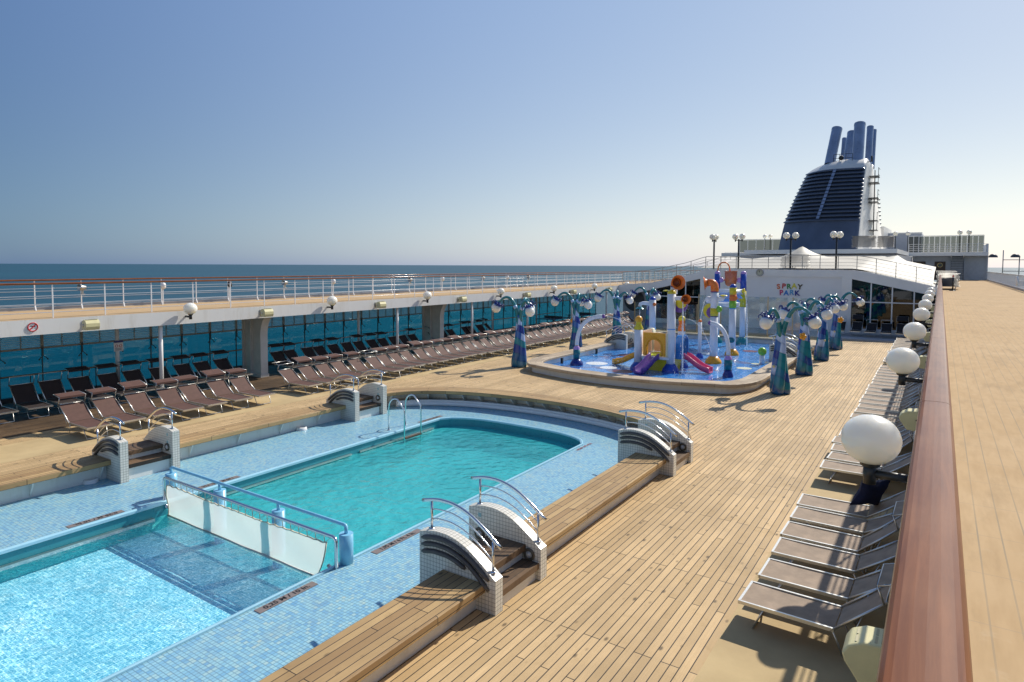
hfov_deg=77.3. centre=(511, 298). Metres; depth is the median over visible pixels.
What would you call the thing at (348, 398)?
step wall
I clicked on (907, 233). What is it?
globe lamp
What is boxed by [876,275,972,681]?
deck railing
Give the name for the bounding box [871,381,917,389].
sun lounger
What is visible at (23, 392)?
sun lounger
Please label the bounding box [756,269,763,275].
wall clock
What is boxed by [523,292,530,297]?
floodlight
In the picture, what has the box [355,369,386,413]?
step wall
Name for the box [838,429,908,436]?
sun lounger
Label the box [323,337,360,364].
sun lounger
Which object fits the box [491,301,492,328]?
deck column
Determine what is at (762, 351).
bubble post
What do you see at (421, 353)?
sun lounger
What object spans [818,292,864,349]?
tree lamp
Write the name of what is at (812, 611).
sun lounger
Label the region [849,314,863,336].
sun lounger
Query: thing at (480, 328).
sun lounger
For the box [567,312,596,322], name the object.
games table
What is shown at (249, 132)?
sky
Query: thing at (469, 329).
sun lounger
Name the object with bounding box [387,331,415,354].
sun lounger
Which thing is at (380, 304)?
floodlight
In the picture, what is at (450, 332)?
sun lounger
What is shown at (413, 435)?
pool ladder
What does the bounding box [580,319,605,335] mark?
sun lounger
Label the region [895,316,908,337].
sun lounger
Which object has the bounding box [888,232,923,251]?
cabin
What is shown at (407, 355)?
sun lounger
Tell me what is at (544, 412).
kerb
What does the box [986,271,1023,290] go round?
deck railing
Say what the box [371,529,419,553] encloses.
depth marker
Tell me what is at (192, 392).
sun lounger
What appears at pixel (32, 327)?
prohibition sign
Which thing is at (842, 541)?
sun lounger
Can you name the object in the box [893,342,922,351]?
sun lounger
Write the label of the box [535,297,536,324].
deck column
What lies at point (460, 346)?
sun lounger
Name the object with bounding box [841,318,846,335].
sun lounger
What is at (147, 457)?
pool steps
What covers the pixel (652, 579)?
pool deck
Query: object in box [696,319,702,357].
fountain post
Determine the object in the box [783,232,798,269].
lamp post
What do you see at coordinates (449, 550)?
step wall
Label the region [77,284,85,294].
rail floodlight
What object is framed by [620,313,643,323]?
sun lounger
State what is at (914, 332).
globe lamp
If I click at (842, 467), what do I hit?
sun lounger
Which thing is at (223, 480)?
depth marker
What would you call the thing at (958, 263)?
outside stair
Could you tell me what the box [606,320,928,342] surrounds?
deck kerb
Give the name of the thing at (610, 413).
pool bench
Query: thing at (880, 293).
window pane
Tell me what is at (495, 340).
sun lounger
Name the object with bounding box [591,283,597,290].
globe lamp
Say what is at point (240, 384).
sun lounger
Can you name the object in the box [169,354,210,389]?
sun lounger
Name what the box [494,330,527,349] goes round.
sun lounger
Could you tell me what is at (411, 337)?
sun lounger
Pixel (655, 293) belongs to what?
tree lamp
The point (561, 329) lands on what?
sun lounger
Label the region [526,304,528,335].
deck column
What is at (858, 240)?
lounger stack
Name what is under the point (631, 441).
step wall
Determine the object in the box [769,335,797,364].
step wall
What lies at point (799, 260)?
lounger stack
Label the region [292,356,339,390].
sun lounger
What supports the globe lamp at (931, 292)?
attached to the promenade deck at (984, 323)
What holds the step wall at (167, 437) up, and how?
on the pool surround
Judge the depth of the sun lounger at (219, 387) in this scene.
21.63 m
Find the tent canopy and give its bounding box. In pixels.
[699,246,935,285]
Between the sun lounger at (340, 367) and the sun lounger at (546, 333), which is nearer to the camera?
the sun lounger at (340, 367)
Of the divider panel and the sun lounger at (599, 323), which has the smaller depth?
the divider panel
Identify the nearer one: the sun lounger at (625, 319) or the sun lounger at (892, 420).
the sun lounger at (892, 420)
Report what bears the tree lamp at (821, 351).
on the pool deck at (652, 579)
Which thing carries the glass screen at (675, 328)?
on the pool deck at (652, 579)
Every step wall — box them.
[92,416,128,483]
[143,407,179,469]
[326,374,359,421]
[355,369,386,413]
[420,498,502,615]
[469,476,546,580]
[604,325,627,348]
[613,324,634,342]
[618,409,677,476]
[638,400,694,462]
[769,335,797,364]
[775,333,798,350]
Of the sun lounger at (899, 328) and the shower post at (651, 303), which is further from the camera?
the sun lounger at (899, 328)
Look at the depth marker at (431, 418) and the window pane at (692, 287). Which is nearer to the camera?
the depth marker at (431, 418)
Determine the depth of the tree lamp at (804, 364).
27.80 m
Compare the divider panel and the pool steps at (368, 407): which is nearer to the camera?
the divider panel
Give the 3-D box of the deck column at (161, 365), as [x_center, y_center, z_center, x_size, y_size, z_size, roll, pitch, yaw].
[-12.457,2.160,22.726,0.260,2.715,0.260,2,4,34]
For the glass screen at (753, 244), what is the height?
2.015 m
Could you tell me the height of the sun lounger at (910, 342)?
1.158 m
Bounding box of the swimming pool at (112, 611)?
[0,417,582,681]
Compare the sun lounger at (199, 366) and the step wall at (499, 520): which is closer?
the step wall at (499, 520)
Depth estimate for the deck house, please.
46.44 m
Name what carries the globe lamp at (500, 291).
attached to the promenade deck at (17, 322)
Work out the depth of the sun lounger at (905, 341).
37.73 m
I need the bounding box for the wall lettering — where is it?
[777,283,801,295]
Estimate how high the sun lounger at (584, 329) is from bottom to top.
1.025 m
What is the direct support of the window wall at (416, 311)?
on the stained deck at (22, 424)
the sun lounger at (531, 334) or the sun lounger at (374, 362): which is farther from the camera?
the sun lounger at (531, 334)
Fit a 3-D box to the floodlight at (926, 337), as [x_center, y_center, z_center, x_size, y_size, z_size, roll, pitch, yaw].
[13.460,1.238,20.676,0.383,0.305,0.275,2,4,34]
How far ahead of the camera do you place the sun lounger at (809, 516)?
11.05 m
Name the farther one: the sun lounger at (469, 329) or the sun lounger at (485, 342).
the sun lounger at (469, 329)
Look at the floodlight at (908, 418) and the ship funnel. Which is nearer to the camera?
the floodlight at (908, 418)
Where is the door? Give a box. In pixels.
[934,262,945,279]
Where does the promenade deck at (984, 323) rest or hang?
on the pool deck at (652, 579)
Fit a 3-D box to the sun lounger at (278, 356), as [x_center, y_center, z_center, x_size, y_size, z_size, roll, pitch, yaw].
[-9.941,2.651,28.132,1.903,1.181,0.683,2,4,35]
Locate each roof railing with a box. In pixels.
[622,255,937,284]
[641,257,721,282]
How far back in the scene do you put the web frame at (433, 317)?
36.77 m
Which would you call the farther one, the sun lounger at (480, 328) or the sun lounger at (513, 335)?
the sun lounger at (480, 328)
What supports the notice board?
attached to the deck column at (117, 356)
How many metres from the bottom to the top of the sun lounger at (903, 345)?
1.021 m
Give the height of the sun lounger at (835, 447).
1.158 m
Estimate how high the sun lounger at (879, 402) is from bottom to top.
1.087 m
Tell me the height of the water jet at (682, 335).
3.107 m
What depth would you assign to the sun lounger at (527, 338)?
37.52 m
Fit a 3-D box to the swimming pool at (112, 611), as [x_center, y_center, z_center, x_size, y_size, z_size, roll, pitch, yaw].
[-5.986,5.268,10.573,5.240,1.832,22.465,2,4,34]
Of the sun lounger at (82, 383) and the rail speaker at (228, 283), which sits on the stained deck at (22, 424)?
the sun lounger at (82, 383)
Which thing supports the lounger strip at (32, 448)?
on the pool deck at (652, 579)
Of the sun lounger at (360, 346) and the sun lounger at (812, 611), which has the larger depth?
the sun lounger at (360, 346)
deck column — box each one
[115,329,119,388]
[158,326,163,397]
[357,311,359,351]
[396,308,398,352]
[471,302,472,343]
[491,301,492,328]
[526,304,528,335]
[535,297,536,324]
[571,295,572,323]
[605,292,606,322]
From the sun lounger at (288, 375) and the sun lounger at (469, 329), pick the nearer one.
the sun lounger at (288, 375)
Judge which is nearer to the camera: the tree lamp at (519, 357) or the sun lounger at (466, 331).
the tree lamp at (519, 357)
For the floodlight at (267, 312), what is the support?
attached to the promenade deck at (17, 322)
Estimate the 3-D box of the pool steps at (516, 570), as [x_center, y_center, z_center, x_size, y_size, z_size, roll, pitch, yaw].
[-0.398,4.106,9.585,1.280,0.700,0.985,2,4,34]
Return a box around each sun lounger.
[0,401,18,423]
[8,374,52,418]
[37,371,82,413]
[53,391,112,439]
[64,366,112,407]
[85,386,146,432]
[93,363,140,403]
[117,380,173,426]
[118,360,164,398]
[144,357,189,393]
[150,378,203,420]
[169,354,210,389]
[171,374,226,414]
[188,352,232,385]
[200,369,252,409]
[209,350,252,380]
[222,368,275,405]
[268,343,304,373]
[272,361,322,394]
[279,342,318,370]
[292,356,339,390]
[300,341,332,367]
[309,338,347,360]
[309,356,352,387]
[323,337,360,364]
[323,353,369,383]
[340,336,372,362]
[342,351,387,380]
[349,334,383,358]
[359,350,404,378]
[362,332,395,352]
[370,347,413,375]
[373,331,407,354]
[382,345,425,372]
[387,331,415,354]
[393,344,436,370]
[399,330,427,350]
[405,328,434,346]
[408,340,448,367]
[419,340,458,365]
[424,326,454,346]
[428,339,467,363]
[438,337,476,361]
[444,323,471,340]
[444,325,465,341]
[447,335,486,359]
[458,321,486,337]
[460,335,495,358]
[463,320,493,340]
[467,334,503,356]
[474,319,499,338]
[476,333,511,354]
[481,318,509,334]
[483,330,513,352]
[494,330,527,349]
[500,329,534,349]
[507,328,541,348]
[513,326,546,346]
[524,326,555,345]
[529,325,561,344]
[535,324,568,343]
[540,322,570,341]
[548,323,570,335]
[552,322,584,334]
[559,321,590,338]
[565,319,595,337]
[580,318,607,334]
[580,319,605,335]
[582,327,601,336]
[587,316,611,332]
[594,320,610,327]
[598,319,621,330]
[604,315,626,330]
[605,314,632,329]
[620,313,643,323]
[623,311,644,324]
[738,563,893,657]
[758,558,883,624]
[771,537,897,577]
[780,501,903,573]
[790,506,900,550]
[796,490,905,523]
[819,455,910,492]
[826,451,911,473]
[830,430,914,456]
[831,431,914,443]
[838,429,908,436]
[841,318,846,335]
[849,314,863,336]
[850,408,917,425]
[854,405,917,426]
[857,387,921,413]
[859,396,917,407]
[861,391,919,402]
[864,319,877,335]
[864,385,921,398]
[866,383,922,393]
[868,369,924,390]
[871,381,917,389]
[872,373,923,383]
[874,372,923,387]
[875,368,921,382]
[876,367,918,374]
[878,367,919,370]
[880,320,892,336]
[892,341,926,352]
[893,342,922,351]
[893,342,926,346]
[893,401,919,427]
[894,331,930,347]
[894,339,923,342]
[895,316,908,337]
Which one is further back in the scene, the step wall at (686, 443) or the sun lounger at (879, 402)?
the sun lounger at (879, 402)
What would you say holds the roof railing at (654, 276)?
on the deck house
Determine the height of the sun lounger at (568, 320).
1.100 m
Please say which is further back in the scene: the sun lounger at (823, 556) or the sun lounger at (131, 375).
the sun lounger at (131, 375)
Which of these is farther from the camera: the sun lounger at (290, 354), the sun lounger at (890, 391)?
the sun lounger at (290, 354)
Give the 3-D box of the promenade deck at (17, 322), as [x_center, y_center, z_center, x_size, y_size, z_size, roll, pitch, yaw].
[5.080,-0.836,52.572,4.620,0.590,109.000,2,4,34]
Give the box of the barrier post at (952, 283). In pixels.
[949,275,955,290]
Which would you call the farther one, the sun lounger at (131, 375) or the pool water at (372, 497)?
the sun lounger at (131, 375)
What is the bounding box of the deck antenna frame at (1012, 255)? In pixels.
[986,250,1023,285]
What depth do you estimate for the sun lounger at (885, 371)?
26.86 m
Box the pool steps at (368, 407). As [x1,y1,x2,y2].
[359,394,380,418]
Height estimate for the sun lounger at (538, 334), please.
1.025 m
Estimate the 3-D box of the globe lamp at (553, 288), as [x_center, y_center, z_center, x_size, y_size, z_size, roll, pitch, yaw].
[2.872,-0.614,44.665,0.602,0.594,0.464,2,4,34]
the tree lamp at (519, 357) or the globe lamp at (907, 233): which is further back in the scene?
the globe lamp at (907, 233)
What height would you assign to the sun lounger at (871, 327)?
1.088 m
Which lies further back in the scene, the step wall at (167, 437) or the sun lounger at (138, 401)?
the sun lounger at (138, 401)
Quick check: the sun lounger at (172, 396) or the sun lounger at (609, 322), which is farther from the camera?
the sun lounger at (609, 322)
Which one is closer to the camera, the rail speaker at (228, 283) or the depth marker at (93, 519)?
the depth marker at (93, 519)
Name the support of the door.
in the deck block
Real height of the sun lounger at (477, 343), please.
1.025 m
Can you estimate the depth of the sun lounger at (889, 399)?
21.25 m
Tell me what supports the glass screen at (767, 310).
on the pool deck at (652, 579)
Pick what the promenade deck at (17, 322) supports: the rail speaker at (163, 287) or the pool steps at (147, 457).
the rail speaker at (163, 287)
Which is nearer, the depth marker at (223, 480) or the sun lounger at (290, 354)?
the depth marker at (223, 480)
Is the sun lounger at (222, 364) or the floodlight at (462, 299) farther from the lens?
the floodlight at (462, 299)
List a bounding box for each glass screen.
[634,302,697,332]
[698,295,819,338]
[739,239,779,252]
[908,235,984,251]
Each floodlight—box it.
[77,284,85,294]
[82,319,99,329]
[260,308,273,316]
[375,301,385,307]
[457,296,466,301]
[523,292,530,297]
[569,289,576,293]
[842,625,883,681]
[899,408,917,430]
[919,355,926,368]
[923,332,929,341]
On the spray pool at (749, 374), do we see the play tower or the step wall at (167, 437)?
the play tower
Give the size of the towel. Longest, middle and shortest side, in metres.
0.624 x 0.624 x 0.220 m
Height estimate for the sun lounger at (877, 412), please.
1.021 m
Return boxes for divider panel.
[162,476,337,576]
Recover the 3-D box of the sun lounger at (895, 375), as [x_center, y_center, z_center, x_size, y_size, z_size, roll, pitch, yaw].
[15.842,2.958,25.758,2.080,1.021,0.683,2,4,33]
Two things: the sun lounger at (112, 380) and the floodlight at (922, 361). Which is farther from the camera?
the sun lounger at (112, 380)
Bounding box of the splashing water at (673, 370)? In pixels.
[593,344,771,374]
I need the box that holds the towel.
[849,480,890,505]
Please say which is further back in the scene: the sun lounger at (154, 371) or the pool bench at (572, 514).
the sun lounger at (154, 371)
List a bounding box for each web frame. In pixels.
[242,317,270,377]
[422,304,446,347]
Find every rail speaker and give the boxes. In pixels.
[161,283,165,303]
[227,281,231,300]
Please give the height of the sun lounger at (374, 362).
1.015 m
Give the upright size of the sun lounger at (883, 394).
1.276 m
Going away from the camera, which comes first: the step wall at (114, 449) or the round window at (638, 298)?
the step wall at (114, 449)
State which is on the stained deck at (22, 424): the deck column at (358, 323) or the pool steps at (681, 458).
the deck column at (358, 323)
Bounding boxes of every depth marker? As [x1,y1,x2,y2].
[65,510,124,527]
[198,476,239,488]
[254,581,317,613]
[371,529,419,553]
[419,415,441,422]
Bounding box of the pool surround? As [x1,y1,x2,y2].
[0,405,617,681]
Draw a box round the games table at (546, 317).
[536,315,570,327]
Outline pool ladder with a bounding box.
[387,394,421,442]
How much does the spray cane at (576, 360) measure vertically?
2.438 m
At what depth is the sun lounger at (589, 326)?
44.65 m
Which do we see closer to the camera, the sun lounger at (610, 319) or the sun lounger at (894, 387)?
the sun lounger at (894, 387)
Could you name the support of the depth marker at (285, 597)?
on the pool surround
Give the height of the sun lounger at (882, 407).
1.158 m
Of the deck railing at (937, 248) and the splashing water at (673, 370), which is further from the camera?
the deck railing at (937, 248)
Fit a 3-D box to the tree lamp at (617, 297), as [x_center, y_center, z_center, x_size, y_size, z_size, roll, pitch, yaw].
[6.448,1.093,39.343,2.159,3.338,2.068,-2,4,-36]
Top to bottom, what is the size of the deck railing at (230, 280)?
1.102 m
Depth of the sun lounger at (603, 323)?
46.61 m
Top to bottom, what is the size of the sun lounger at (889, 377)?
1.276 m
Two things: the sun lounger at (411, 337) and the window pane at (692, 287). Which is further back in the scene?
the window pane at (692, 287)
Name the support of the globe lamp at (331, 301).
attached to the promenade deck at (17, 322)
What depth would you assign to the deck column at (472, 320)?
37.72 m
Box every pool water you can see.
[166,426,573,571]
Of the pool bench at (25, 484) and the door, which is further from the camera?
the door
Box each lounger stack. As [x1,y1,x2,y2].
[780,257,795,269]
[786,254,811,269]
[851,236,876,248]
[877,236,894,248]
[936,271,957,285]
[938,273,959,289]
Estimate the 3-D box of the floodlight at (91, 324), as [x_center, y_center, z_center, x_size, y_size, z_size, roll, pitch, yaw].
[-13.440,0.826,20.367,0.460,0.328,0.450,2,4,34]
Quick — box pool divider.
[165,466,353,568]
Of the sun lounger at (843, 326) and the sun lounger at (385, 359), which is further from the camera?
the sun lounger at (843, 326)
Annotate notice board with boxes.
[114,340,122,351]
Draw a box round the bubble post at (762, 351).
[758,347,766,364]
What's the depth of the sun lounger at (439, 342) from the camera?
36.81 m
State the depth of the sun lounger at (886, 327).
42.52 m
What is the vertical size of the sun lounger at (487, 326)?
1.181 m
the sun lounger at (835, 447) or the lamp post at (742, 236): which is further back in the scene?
the lamp post at (742, 236)
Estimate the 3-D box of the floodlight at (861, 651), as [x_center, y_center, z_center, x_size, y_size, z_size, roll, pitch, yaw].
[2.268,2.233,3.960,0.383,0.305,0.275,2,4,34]
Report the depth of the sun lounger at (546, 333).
39.63 m
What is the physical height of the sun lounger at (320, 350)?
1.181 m
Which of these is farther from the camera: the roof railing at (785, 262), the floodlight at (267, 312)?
the roof railing at (785, 262)
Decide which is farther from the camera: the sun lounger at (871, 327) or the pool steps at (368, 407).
the sun lounger at (871, 327)
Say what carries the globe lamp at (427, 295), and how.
attached to the promenade deck at (17, 322)
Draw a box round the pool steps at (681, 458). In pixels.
[659,438,689,470]
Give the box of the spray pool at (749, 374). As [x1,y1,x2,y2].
[527,331,815,393]
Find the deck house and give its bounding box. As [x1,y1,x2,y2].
[619,269,937,335]
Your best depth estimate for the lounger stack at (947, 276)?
49.59 m
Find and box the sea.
[0,264,1023,398]
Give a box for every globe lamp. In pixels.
[183,303,197,318]
[327,296,336,308]
[423,291,431,302]
[496,288,504,297]
[550,285,556,293]
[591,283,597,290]
[841,414,907,484]
[886,347,922,384]
[893,231,897,248]
[903,322,928,347]
[905,231,910,251]
[913,308,931,324]
[918,300,933,313]
[922,294,934,305]
[925,290,935,299]
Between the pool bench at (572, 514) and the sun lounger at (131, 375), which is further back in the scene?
the sun lounger at (131, 375)
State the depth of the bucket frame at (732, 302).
38.20 m
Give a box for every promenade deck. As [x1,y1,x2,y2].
[0,279,666,337]
[942,280,1023,681]
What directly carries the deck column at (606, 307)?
attached to the promenade deck at (17, 322)
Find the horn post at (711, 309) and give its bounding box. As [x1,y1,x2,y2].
[703,277,726,363]
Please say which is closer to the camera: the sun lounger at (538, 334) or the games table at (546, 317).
the sun lounger at (538, 334)
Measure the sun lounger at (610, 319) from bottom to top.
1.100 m
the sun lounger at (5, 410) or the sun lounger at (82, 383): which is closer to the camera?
the sun lounger at (5, 410)
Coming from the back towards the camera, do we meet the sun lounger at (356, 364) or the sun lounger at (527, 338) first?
the sun lounger at (527, 338)
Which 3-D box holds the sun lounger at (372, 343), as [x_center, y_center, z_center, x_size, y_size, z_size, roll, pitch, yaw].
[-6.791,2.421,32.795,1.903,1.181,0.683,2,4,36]
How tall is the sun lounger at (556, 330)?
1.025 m
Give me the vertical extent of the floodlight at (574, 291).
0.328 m
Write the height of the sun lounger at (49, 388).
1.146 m
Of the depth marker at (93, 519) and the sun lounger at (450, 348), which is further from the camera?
the sun lounger at (450, 348)
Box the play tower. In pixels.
[612,275,712,373]
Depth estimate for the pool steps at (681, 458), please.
15.24 m
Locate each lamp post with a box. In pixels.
[709,234,718,267]
[732,233,745,267]
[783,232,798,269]
[830,231,843,269]
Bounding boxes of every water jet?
[679,303,685,373]
[744,292,748,347]
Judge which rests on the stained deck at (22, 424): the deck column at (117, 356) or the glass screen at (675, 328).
the deck column at (117, 356)
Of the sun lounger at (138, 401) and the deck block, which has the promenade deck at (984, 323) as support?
the deck block
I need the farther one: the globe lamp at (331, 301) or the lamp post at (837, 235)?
the lamp post at (837, 235)
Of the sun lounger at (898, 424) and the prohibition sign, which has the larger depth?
the prohibition sign
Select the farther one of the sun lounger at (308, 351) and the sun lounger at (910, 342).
the sun lounger at (910, 342)
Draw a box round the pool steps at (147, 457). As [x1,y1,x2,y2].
[128,440,170,479]
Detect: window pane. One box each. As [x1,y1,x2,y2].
[656,279,699,319]
[851,279,935,331]
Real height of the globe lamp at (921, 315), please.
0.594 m
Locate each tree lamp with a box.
[491,296,535,366]
[551,292,592,349]
[594,289,633,334]
[629,287,661,329]
[758,306,821,394]
[778,300,832,375]
[799,295,847,360]
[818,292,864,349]
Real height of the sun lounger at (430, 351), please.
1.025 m
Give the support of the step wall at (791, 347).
on the pool deck at (652, 579)
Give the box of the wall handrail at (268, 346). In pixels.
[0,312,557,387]
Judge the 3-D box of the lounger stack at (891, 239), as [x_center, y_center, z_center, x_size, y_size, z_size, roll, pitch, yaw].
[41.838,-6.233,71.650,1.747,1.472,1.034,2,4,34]
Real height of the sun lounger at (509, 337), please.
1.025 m
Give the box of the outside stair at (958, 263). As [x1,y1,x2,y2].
[950,245,963,279]
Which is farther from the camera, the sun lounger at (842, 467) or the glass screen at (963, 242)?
the glass screen at (963, 242)
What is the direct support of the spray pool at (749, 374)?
on the pool deck at (652, 579)
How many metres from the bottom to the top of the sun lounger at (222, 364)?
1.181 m
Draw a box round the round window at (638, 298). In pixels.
[625,292,643,310]
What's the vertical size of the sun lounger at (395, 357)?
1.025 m
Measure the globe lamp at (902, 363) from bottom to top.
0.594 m
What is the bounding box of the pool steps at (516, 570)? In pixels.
[472,535,538,603]
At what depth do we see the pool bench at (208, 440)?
17.98 m
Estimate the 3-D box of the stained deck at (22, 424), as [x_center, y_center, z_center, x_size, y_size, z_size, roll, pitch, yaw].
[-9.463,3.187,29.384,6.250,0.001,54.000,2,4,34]
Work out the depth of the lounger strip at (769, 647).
8.17 m
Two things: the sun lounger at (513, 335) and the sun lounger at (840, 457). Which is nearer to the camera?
the sun lounger at (840, 457)
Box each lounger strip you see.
[0,327,643,463]
[693,346,927,681]
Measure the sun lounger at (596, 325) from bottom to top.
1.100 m
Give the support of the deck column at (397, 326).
on the stained deck at (22, 424)
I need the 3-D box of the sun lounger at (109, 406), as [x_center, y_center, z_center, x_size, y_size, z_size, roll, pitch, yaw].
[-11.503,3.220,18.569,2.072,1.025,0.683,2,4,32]
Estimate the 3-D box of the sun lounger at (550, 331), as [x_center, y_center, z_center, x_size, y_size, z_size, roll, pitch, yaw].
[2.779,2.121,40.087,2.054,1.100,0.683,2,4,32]
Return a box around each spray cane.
[570,314,604,365]
[708,321,732,377]
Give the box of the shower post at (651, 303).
[635,296,655,332]
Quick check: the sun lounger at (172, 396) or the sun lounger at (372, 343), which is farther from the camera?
the sun lounger at (372, 343)
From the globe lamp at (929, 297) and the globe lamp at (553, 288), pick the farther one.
the globe lamp at (553, 288)
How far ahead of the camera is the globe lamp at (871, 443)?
5.36 m
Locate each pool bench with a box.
[0,455,110,504]
[180,403,345,458]
[258,570,484,681]
[387,387,691,439]
[524,452,665,555]
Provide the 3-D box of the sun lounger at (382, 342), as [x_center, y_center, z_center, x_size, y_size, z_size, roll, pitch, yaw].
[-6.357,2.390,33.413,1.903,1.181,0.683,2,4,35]
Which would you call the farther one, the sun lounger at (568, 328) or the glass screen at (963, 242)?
the glass screen at (963, 242)
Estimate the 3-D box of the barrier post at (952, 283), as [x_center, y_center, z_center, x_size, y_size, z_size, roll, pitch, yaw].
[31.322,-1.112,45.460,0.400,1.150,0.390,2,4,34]
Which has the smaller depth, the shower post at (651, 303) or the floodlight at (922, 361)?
the floodlight at (922, 361)
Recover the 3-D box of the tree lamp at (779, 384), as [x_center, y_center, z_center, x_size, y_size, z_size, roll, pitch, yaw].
[10.069,1.911,23.899,2.159,3.338,2.068,0,3,4]
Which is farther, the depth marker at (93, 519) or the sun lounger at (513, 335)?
the sun lounger at (513, 335)
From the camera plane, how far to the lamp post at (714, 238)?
49.92 m
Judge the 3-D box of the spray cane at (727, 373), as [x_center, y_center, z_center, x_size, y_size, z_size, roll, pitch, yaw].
[8.860,2.146,27.226,1.124,2.338,0.436,2,4,34]
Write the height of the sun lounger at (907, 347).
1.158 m
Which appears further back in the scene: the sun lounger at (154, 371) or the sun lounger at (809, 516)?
the sun lounger at (154, 371)
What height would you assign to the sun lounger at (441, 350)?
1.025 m
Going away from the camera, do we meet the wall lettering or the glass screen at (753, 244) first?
the wall lettering
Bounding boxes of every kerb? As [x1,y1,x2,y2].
[395,399,632,430]
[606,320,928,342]
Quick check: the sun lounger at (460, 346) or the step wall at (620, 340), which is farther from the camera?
the step wall at (620, 340)
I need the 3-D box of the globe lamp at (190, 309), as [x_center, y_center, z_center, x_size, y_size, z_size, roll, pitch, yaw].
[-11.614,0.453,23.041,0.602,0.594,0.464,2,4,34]
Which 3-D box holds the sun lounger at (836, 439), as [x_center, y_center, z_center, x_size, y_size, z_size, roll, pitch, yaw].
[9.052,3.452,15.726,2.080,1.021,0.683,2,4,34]
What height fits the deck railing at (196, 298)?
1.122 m
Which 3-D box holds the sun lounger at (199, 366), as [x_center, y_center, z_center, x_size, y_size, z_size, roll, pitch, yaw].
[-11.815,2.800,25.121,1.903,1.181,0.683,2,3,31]
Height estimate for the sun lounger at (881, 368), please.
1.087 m
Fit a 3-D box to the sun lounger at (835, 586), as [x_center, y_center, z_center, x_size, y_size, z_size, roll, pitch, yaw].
[4.415,3.663,8.857,1.775,1.276,0.682,2,4,35]
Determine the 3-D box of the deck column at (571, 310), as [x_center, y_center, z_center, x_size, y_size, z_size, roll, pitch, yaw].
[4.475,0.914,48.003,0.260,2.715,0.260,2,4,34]
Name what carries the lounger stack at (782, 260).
on the deck house
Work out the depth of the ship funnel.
78.56 m
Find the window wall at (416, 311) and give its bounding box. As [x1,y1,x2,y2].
[0,293,596,403]
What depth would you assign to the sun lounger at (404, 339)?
34.95 m
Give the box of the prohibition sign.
[27,322,37,331]
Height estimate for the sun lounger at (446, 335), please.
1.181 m
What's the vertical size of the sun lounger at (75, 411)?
1.025 m
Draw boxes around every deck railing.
[0,270,699,310]
[0,272,656,317]
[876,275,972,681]
[909,243,987,251]
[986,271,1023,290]
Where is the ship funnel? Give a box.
[778,121,891,249]
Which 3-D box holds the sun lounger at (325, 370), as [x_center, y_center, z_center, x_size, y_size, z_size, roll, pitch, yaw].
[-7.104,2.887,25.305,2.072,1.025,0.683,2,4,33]
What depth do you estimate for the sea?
568.09 m
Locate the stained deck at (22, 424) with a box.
[0,323,599,438]
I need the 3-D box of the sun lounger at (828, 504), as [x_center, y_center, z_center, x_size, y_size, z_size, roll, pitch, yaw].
[6.310,3.659,11.535,2.080,1.021,0.683,2,4,33]
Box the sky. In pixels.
[0,0,1023,267]
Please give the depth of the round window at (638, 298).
54.44 m
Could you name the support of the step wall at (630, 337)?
on the pool deck at (652, 579)
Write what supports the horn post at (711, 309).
on the spray pool at (749, 374)
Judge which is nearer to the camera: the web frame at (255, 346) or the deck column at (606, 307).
the web frame at (255, 346)
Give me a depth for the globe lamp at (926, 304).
24.66 m
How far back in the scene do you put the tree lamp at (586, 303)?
34.89 m
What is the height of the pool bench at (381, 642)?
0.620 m
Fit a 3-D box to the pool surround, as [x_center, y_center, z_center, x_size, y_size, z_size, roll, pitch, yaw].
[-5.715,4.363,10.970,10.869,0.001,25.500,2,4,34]
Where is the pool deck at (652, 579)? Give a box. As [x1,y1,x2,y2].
[0,329,892,681]
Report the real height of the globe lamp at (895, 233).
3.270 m
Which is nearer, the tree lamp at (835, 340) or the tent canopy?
the tree lamp at (835, 340)
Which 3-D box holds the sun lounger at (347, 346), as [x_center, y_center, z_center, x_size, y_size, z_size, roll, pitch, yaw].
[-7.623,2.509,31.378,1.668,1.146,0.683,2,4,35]
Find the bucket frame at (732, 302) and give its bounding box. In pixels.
[714,262,748,355]
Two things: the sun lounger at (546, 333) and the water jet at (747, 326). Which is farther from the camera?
the sun lounger at (546, 333)
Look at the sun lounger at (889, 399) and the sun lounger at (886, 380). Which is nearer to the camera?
the sun lounger at (889, 399)
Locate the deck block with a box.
[721,244,988,279]

